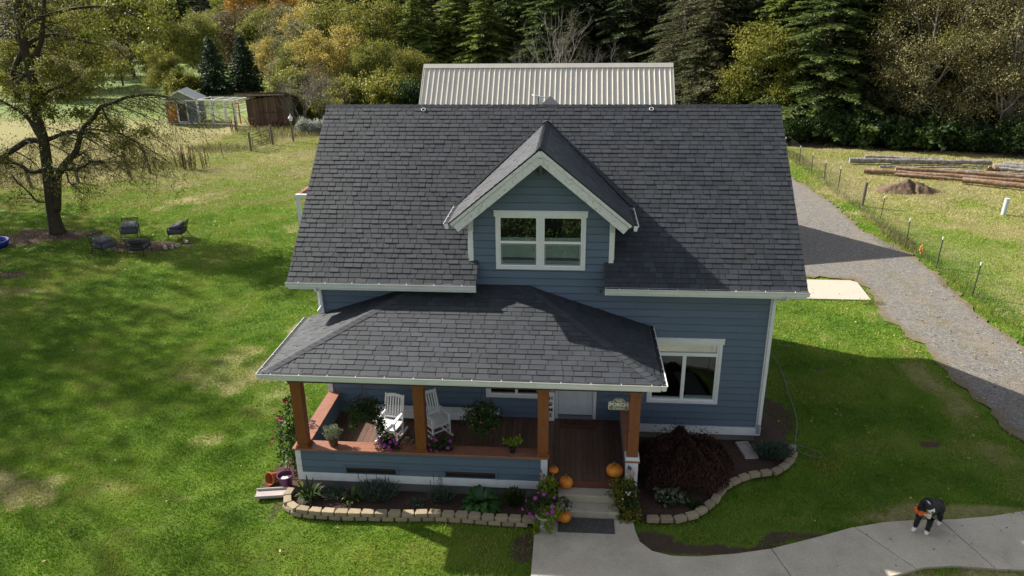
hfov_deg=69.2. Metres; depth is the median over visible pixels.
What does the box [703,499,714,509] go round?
edging stone
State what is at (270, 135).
field gate
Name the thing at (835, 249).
driveway
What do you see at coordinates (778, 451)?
lavender
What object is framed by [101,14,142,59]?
broadleaf tree
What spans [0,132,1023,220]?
grass
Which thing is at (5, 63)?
broadleaf tree
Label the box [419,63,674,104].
metal roofed garage
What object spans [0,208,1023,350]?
grass
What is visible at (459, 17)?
conifer tree
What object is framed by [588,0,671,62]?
conifer tree
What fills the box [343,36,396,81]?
broadleaf tree
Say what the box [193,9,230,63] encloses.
broadleaf tree
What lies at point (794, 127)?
shrub
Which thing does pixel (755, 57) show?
broadleaf tree
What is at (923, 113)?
shrub
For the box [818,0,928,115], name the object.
conifer tree
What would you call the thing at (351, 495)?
strappy plant
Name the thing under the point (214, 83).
spruce tree
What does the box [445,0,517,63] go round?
cedar tree
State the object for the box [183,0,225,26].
conifer tree
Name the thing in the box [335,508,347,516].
edging stone
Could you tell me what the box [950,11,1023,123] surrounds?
conifer tree
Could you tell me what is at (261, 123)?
dead stalks
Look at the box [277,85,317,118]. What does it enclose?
thicket
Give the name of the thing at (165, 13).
broadleaf tree
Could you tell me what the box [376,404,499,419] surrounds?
porch bench
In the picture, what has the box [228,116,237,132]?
dead stalks
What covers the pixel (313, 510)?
edging stone
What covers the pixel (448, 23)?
cedar tree
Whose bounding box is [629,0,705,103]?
hemlock tree
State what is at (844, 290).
parking slab
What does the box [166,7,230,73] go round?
broadleaf tree
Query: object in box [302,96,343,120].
shrub
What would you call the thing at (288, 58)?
broadleaf tree
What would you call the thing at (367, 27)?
broadleaf tree
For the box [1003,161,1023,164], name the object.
log
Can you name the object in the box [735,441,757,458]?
splash block
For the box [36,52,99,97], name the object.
thicket
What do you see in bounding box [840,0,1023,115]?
broadleaf tree
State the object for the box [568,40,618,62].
bare shrub
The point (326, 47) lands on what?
broadleaf tree
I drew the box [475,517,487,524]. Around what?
edging stone
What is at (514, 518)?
edging stone
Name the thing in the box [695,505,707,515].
edging stone
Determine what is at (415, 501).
ground foliage
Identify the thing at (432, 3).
conifer tree
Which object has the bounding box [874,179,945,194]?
soil mound
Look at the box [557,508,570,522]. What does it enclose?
pumpkin
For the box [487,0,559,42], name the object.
conifer tree
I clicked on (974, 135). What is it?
shrub
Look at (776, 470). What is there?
edging stone
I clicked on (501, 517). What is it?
edging stone
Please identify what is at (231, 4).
maple tree
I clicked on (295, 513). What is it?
edging stone
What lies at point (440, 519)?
edging stone
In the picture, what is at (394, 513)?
edging stone
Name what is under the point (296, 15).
broadleaf tree
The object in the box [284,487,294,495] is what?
edging stone
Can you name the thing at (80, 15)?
broadleaf tree
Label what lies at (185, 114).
window
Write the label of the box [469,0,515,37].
conifer tree
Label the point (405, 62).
broadleaf tree
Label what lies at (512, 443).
lime plant pot
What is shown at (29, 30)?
conifer tree
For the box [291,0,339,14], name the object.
maple tree
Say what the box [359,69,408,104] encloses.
shrub
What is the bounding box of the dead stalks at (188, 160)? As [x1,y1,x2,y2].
[172,143,195,169]
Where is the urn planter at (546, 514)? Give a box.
[521,491,572,534]
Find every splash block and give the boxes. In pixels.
[255,486,288,498]
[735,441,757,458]
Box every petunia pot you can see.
[374,431,401,450]
[427,434,453,452]
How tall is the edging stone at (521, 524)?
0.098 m
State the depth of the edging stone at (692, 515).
16.84 m
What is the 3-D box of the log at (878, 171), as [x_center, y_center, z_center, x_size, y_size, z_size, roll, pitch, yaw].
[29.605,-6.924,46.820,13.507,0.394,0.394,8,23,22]
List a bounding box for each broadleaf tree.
[0,37,38,97]
[31,0,101,68]
[31,2,118,74]
[85,0,167,77]
[98,40,138,85]
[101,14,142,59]
[130,0,181,42]
[133,38,175,78]
[138,46,185,94]
[153,19,184,60]
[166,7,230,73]
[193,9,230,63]
[202,0,234,37]
[213,0,270,68]
[215,32,236,65]
[231,2,276,65]
[249,0,301,63]
[249,33,276,83]
[265,16,330,82]
[271,33,329,79]
[274,0,324,37]
[284,25,351,85]
[291,0,364,69]
[324,21,374,77]
[326,0,409,74]
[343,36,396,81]
[388,44,433,87]
[709,15,814,120]
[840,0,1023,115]
[862,0,1021,126]
[908,0,1023,150]
[966,0,1023,118]
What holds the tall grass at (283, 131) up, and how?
on the ground at (660, 538)
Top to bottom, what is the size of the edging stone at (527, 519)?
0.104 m
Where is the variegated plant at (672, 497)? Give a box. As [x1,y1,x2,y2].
[653,483,689,507]
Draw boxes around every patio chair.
[87,231,117,255]
[119,217,140,240]
[123,239,151,256]
[166,218,190,240]
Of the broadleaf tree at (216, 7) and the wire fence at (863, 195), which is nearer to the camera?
the wire fence at (863, 195)
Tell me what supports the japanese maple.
on the garden bed at (649, 505)
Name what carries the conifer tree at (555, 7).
on the ground at (660, 538)
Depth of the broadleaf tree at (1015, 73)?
53.01 m
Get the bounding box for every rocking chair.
[374,392,407,442]
[425,388,453,439]
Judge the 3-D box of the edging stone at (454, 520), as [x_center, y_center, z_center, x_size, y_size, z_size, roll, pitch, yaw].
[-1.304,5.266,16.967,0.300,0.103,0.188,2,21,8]
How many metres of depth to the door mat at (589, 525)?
16.66 m
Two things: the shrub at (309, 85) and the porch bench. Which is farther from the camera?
the shrub at (309, 85)
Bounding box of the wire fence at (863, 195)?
[786,137,1023,319]
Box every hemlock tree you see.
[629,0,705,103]
[674,0,767,104]
[827,0,937,147]
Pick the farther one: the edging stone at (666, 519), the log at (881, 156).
the log at (881, 156)
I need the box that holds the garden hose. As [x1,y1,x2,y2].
[761,353,821,457]
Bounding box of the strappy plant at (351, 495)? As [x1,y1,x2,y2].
[340,484,363,507]
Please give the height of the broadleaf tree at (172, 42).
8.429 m
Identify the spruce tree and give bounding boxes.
[194,36,239,96]
[226,34,267,92]
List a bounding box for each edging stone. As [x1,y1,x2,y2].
[283,504,290,512]
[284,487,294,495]
[284,495,291,505]
[287,501,298,511]
[291,511,302,516]
[296,505,309,513]
[303,513,315,518]
[309,506,321,514]
[316,514,328,519]
[322,507,334,515]
[329,515,341,520]
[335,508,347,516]
[342,516,354,520]
[348,508,360,516]
[355,515,367,520]
[361,509,373,516]
[368,513,380,520]
[375,509,387,517]
[382,516,393,521]
[388,509,400,517]
[395,513,407,521]
[402,509,414,517]
[409,513,420,521]
[415,509,427,517]
[422,516,434,521]
[428,509,440,517]
[435,513,447,521]
[442,510,454,518]
[448,517,460,522]
[455,510,467,518]
[462,518,473,523]
[468,511,480,520]
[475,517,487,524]
[481,513,493,521]
[488,517,500,525]
[495,514,507,521]
[502,521,514,526]
[508,514,520,522]
[515,519,527,526]
[522,515,534,523]
[646,515,659,522]
[660,515,673,522]
[673,514,686,523]
[685,510,698,520]
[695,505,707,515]
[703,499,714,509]
[710,493,720,503]
[716,487,725,496]
[722,482,732,489]
[729,476,740,485]
[737,473,749,481]
[748,470,760,478]
[759,469,771,476]
[771,466,782,475]
[778,462,789,470]
[784,457,794,465]
[790,451,797,458]
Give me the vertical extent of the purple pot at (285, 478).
0.328 m
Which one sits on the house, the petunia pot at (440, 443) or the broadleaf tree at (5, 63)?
the petunia pot at (440, 443)
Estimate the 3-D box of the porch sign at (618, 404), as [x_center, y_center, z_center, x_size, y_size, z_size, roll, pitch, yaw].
[2.395,2.541,16.696,0.514,0.456,0.032,1,21,5]
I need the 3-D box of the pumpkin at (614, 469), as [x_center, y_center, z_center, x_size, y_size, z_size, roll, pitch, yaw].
[2.417,4.234,17.448,0.400,0.424,0.402,-2,21,-4]
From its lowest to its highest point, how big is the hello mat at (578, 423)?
0.028 m
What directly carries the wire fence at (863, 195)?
on the ground at (660, 538)
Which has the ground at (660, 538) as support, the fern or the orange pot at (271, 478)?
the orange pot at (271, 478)
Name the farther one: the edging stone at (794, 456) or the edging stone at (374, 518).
the edging stone at (794, 456)
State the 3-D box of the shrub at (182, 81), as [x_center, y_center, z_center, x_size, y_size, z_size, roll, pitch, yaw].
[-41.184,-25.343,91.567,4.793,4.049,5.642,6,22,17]
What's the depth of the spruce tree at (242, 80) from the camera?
95.48 m
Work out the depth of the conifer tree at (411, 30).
88.74 m
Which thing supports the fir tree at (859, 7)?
on the ground at (660, 538)
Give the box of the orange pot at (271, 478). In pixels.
[265,472,277,484]
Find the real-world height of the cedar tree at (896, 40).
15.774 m
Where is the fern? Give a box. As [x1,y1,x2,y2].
[682,497,704,509]
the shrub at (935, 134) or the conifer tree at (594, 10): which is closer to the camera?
the shrub at (935, 134)
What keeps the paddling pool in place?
on the ground at (660, 538)
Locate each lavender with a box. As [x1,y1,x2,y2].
[354,473,401,501]
[425,475,455,503]
[751,438,796,460]
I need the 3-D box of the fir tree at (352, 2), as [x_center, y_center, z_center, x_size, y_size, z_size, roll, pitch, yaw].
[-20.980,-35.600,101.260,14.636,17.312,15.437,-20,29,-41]
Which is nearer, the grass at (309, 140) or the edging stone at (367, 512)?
the edging stone at (367, 512)
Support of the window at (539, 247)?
in the house
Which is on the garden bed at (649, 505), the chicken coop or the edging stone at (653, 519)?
the edging stone at (653, 519)
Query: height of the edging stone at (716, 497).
0.103 m
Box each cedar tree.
[373,0,407,41]
[389,0,457,63]
[431,0,482,63]
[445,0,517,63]
[477,0,557,63]
[847,1,941,118]
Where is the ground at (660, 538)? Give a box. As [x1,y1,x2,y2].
[0,0,1023,575]
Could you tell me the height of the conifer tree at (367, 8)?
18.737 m
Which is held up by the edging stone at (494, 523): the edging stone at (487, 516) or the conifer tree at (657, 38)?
the edging stone at (487, 516)
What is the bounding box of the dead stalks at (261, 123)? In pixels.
[244,116,288,128]
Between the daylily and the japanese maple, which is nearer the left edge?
the daylily
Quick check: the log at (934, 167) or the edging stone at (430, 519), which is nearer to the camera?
the edging stone at (430, 519)
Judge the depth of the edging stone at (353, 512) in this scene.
16.97 m
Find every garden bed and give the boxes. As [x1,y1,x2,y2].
[292,487,540,518]
[628,411,788,518]
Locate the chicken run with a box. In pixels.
[196,97,249,124]
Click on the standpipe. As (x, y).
(1005, 206)
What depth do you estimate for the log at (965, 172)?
48.21 m
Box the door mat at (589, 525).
[558,518,614,533]
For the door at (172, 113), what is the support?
in the chicken coop
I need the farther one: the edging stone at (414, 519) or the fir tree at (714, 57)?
the fir tree at (714, 57)
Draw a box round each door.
[166,103,177,122]
[558,391,592,414]
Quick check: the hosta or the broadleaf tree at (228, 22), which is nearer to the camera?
the hosta
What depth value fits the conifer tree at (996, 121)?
63.73 m
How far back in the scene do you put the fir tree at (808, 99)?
59.41 m
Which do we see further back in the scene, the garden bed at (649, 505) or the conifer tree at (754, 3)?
the conifer tree at (754, 3)
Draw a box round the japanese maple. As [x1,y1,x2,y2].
[638,419,734,494]
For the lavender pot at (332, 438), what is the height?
0.618 m
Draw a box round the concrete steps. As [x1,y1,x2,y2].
[556,487,618,519]
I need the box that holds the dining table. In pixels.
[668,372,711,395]
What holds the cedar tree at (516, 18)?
on the ground at (660, 538)
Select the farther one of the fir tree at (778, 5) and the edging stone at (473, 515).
the fir tree at (778, 5)
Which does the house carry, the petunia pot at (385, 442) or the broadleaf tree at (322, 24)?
the petunia pot at (385, 442)
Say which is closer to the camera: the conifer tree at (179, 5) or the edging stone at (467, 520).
the edging stone at (467, 520)
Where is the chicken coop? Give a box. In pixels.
[160,87,206,124]
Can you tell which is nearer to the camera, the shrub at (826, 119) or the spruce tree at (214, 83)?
the shrub at (826, 119)
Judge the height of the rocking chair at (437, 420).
1.082 m
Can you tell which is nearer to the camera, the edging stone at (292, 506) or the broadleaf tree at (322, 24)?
the edging stone at (292, 506)
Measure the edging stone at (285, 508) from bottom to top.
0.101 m
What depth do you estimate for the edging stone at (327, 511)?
17.00 m
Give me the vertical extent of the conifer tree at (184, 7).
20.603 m
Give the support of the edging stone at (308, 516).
on the ground at (660, 538)
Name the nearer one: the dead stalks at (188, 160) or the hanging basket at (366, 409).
the hanging basket at (366, 409)
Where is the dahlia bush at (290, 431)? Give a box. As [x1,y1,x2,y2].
[270,396,296,469]
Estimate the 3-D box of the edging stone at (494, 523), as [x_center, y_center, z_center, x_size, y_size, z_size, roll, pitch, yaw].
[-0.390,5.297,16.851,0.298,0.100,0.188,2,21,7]
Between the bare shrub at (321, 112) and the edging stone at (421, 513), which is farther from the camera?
the bare shrub at (321, 112)
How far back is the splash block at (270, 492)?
17.93 m
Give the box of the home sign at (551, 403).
[549,390,554,420]
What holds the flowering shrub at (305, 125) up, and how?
on the ground at (660, 538)
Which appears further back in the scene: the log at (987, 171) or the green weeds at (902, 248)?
the log at (987, 171)
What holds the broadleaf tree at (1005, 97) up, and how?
on the ground at (660, 538)
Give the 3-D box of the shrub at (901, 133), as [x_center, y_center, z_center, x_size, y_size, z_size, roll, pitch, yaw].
[29.760,-12.084,57.338,4.249,2.911,3.968,19,29,41]
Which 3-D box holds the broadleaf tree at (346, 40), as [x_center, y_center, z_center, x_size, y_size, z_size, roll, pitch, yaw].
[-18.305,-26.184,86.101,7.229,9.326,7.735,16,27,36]
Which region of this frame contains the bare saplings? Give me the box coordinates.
[518,4,591,62]
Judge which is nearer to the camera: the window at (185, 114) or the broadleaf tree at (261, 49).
the window at (185, 114)
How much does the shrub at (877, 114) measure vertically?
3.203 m
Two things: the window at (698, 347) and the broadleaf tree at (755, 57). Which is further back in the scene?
the broadleaf tree at (755, 57)
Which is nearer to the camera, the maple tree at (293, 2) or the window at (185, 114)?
the window at (185, 114)
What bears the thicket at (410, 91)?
on the ground at (660, 538)
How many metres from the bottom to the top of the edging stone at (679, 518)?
0.100 m
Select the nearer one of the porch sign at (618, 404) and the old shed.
the porch sign at (618, 404)
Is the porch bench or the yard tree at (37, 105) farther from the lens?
the yard tree at (37, 105)
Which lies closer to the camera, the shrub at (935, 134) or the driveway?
the driveway
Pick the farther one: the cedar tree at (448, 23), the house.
the cedar tree at (448, 23)
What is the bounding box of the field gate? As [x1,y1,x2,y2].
[247,125,273,150]
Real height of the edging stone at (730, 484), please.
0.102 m
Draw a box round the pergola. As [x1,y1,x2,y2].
[295,186,307,224]
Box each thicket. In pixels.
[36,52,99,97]
[259,62,313,93]
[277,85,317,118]
[350,63,404,104]
[378,74,421,104]
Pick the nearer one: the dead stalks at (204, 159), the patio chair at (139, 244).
the patio chair at (139, 244)
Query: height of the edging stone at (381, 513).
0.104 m
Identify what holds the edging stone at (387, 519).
on the ground at (660, 538)
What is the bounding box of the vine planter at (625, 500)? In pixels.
[604,474,643,523]
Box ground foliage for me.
[405,497,427,507]
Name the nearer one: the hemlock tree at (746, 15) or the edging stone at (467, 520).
the edging stone at (467, 520)
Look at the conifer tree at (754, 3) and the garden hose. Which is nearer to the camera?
the garden hose
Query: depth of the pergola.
34.99 m
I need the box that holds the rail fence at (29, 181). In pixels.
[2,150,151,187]
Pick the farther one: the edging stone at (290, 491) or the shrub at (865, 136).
the shrub at (865, 136)
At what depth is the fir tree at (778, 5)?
63.79 m
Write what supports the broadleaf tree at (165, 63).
on the ground at (660, 538)
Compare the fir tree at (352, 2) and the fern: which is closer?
the fern
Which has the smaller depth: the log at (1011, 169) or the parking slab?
the parking slab
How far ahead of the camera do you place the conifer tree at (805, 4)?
63.63 m
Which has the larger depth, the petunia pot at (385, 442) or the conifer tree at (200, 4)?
the conifer tree at (200, 4)
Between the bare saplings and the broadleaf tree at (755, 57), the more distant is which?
the bare saplings
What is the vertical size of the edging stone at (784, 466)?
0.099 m
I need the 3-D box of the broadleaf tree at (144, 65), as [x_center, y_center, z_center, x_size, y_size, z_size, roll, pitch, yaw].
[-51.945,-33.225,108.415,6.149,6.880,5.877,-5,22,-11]
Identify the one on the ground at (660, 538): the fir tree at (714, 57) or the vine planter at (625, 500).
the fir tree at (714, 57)
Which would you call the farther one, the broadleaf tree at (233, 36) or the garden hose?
the broadleaf tree at (233, 36)
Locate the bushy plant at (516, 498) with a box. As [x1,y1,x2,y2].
[499,485,526,507]
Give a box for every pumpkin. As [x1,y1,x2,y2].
[549,464,558,473]
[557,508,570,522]
[559,473,572,488]
[606,461,622,477]
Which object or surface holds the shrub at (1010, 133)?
on the ground at (660, 538)
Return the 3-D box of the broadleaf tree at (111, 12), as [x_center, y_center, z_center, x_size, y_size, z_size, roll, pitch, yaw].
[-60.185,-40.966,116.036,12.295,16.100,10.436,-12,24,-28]
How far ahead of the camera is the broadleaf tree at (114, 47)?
105.61 m
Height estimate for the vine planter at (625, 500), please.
1.198 m
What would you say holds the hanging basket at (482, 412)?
hanging from the house
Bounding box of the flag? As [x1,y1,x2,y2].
[624,466,634,478]
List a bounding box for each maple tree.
[221,0,273,20]
[262,0,304,12]
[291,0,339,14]
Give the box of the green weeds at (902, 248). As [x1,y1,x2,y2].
[807,211,998,473]
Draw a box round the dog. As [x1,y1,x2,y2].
[911,497,945,534]
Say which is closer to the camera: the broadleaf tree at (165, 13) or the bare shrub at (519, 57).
the bare shrub at (519, 57)
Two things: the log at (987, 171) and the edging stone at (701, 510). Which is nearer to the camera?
the edging stone at (701, 510)
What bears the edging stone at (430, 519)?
on the ground at (660, 538)
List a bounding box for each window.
[175,102,188,122]
[486,388,537,398]
[493,210,588,270]
[646,337,725,403]
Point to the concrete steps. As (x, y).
(595, 503)
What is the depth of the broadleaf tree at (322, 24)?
92.90 m
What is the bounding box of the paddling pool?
[0,236,8,248]
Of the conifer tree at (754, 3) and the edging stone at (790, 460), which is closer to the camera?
the edging stone at (790, 460)
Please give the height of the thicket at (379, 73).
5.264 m
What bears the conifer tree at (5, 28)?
on the ground at (660, 538)
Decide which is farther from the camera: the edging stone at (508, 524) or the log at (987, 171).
the log at (987, 171)
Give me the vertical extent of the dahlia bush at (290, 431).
2.031 m
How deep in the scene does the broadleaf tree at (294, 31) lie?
90.04 m
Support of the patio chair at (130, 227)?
on the ground at (660, 538)
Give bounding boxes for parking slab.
[805,279,870,300]
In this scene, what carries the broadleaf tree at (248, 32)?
on the ground at (660, 538)
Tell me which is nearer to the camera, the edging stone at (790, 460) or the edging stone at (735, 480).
the edging stone at (735, 480)
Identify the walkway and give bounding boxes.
[531,511,1023,575]
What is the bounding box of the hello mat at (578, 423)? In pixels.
[560,419,594,428]
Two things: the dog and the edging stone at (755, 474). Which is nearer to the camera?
the dog
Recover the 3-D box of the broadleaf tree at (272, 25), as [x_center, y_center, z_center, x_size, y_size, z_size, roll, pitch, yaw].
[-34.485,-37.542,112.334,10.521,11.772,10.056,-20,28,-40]
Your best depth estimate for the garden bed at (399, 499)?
17.42 m
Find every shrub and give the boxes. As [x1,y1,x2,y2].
[158,67,203,94]
[256,51,336,121]
[294,72,338,104]
[295,115,322,132]
[296,69,353,119]
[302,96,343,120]
[314,70,369,104]
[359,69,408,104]
[498,42,550,63]
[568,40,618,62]
[783,114,811,145]
[796,104,851,143]
[832,106,894,147]
[846,108,894,142]
[872,113,925,150]
[905,98,978,127]
[908,110,968,151]
[942,118,1000,152]
[981,113,1023,157]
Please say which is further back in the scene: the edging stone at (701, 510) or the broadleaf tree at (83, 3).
the broadleaf tree at (83, 3)
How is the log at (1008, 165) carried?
on the ground at (660, 538)
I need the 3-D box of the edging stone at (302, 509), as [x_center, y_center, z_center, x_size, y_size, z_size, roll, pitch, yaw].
[-4.828,5.123,17.165,0.300,0.101,0.189,4,21,13]
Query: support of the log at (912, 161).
on the ground at (660, 538)
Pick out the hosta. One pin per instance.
(478, 498)
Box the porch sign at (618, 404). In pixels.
[607,393,628,409]
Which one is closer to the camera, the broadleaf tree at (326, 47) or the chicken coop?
the chicken coop
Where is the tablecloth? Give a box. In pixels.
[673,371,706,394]
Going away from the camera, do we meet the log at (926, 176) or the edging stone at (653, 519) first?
the edging stone at (653, 519)
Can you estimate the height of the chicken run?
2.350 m
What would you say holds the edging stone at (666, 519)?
on the garden bed at (649, 505)
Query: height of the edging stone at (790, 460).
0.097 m
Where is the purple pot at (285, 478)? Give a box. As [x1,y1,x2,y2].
[277,470,293,486]
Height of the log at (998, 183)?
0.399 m
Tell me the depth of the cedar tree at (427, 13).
95.30 m
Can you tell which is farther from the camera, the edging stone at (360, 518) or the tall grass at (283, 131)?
the tall grass at (283, 131)
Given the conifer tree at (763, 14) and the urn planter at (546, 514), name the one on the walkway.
the urn planter at (546, 514)
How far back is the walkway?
15.78 m
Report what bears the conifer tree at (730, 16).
on the ground at (660, 538)
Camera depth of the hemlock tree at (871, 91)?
59.37 m
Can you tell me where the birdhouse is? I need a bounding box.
[288,115,293,141]
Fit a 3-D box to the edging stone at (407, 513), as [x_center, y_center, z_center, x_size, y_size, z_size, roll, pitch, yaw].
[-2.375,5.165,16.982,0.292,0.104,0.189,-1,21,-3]
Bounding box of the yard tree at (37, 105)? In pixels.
[0,0,278,237]
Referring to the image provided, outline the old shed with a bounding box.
[234,92,300,124]
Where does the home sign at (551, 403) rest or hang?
on the house
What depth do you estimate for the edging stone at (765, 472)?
18.31 m
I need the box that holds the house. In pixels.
[255,96,810,496]
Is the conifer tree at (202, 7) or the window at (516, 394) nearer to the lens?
the window at (516, 394)
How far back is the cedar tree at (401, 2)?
101.05 m
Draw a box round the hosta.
[460,484,503,522]
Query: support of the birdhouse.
on the ground at (660, 538)
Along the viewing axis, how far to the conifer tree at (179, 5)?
159.02 m
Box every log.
[848,157,991,164]
[864,155,942,158]
[864,168,1023,182]
[879,165,987,168]
[894,173,1023,183]
[895,166,1023,178]
[945,168,1023,174]
[962,177,1023,188]
[986,166,999,170]
[993,163,1023,170]
[1000,167,1023,171]
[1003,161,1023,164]
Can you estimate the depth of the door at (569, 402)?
19.75 m
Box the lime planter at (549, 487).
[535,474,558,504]
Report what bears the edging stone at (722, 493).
on the garden bed at (649, 505)
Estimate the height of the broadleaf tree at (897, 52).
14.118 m
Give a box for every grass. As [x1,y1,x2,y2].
[0,69,320,186]
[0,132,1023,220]
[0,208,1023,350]
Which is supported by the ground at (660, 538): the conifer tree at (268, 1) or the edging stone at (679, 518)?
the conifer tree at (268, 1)
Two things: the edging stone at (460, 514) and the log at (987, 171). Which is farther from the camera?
the log at (987, 171)
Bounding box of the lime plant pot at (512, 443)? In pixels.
[502,434,522,453]
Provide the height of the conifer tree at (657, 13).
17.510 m
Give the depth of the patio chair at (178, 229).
37.08 m
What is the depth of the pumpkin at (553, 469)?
17.55 m
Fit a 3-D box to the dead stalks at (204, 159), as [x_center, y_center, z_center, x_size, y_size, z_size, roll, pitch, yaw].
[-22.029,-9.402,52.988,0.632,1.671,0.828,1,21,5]
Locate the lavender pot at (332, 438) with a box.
[322,424,342,446]
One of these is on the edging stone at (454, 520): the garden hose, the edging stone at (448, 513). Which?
the edging stone at (448, 513)
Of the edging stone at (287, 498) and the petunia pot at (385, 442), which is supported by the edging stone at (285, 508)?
the edging stone at (287, 498)
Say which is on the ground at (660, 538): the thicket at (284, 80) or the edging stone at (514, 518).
the thicket at (284, 80)
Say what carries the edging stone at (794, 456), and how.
on the garden bed at (649, 505)
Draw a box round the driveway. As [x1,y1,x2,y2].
[791,177,1023,440]
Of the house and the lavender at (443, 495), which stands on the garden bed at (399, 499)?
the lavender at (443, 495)
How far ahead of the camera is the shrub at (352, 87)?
76.04 m
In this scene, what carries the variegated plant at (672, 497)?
on the garden bed at (649, 505)
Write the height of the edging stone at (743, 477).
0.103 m
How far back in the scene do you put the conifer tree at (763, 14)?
64.59 m
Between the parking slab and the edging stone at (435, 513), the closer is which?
the edging stone at (435, 513)
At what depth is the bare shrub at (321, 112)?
70.54 m
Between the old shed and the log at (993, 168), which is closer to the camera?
the log at (993, 168)
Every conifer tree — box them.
[0,0,48,53]
[5,0,50,57]
[161,0,203,55]
[162,0,197,24]
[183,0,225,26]
[186,0,209,17]
[258,0,282,6]
[349,0,377,23]
[390,0,445,74]
[397,0,447,52]
[432,0,508,52]
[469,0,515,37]
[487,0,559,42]
[505,0,600,63]
[554,8,597,62]
[556,0,636,62]
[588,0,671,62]
[606,0,699,51]
[640,0,718,67]
[663,0,803,65]
[669,0,762,104]
[721,0,823,122]
[768,0,886,118]
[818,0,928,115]
[924,2,1020,122]
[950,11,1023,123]
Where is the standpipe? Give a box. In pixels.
[1001,198,1009,215]
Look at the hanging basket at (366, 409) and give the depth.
17.36 m
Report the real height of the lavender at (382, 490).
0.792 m
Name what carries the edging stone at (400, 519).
on the ground at (660, 538)
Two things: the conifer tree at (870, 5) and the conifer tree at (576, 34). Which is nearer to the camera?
the conifer tree at (870, 5)
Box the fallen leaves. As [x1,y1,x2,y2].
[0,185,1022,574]
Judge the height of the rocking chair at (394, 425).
1.082 m
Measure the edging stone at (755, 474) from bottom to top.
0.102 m
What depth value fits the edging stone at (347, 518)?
16.98 m
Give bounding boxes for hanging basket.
[343,387,387,435]
[459,388,502,438]
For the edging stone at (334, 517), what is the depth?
17.00 m
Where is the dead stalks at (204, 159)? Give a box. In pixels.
[198,146,209,168]
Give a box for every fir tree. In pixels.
[310,0,339,14]
[329,0,388,43]
[669,0,754,104]
[714,0,833,130]
[750,0,906,149]
[789,0,919,137]
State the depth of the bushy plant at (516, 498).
17.17 m
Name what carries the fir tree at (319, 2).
on the ground at (660, 538)
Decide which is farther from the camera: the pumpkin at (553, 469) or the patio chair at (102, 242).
the patio chair at (102, 242)
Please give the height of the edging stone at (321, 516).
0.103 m
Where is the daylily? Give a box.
[295,475,323,505]
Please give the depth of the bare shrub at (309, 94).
70.15 m
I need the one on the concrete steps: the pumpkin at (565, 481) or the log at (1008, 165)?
the pumpkin at (565, 481)

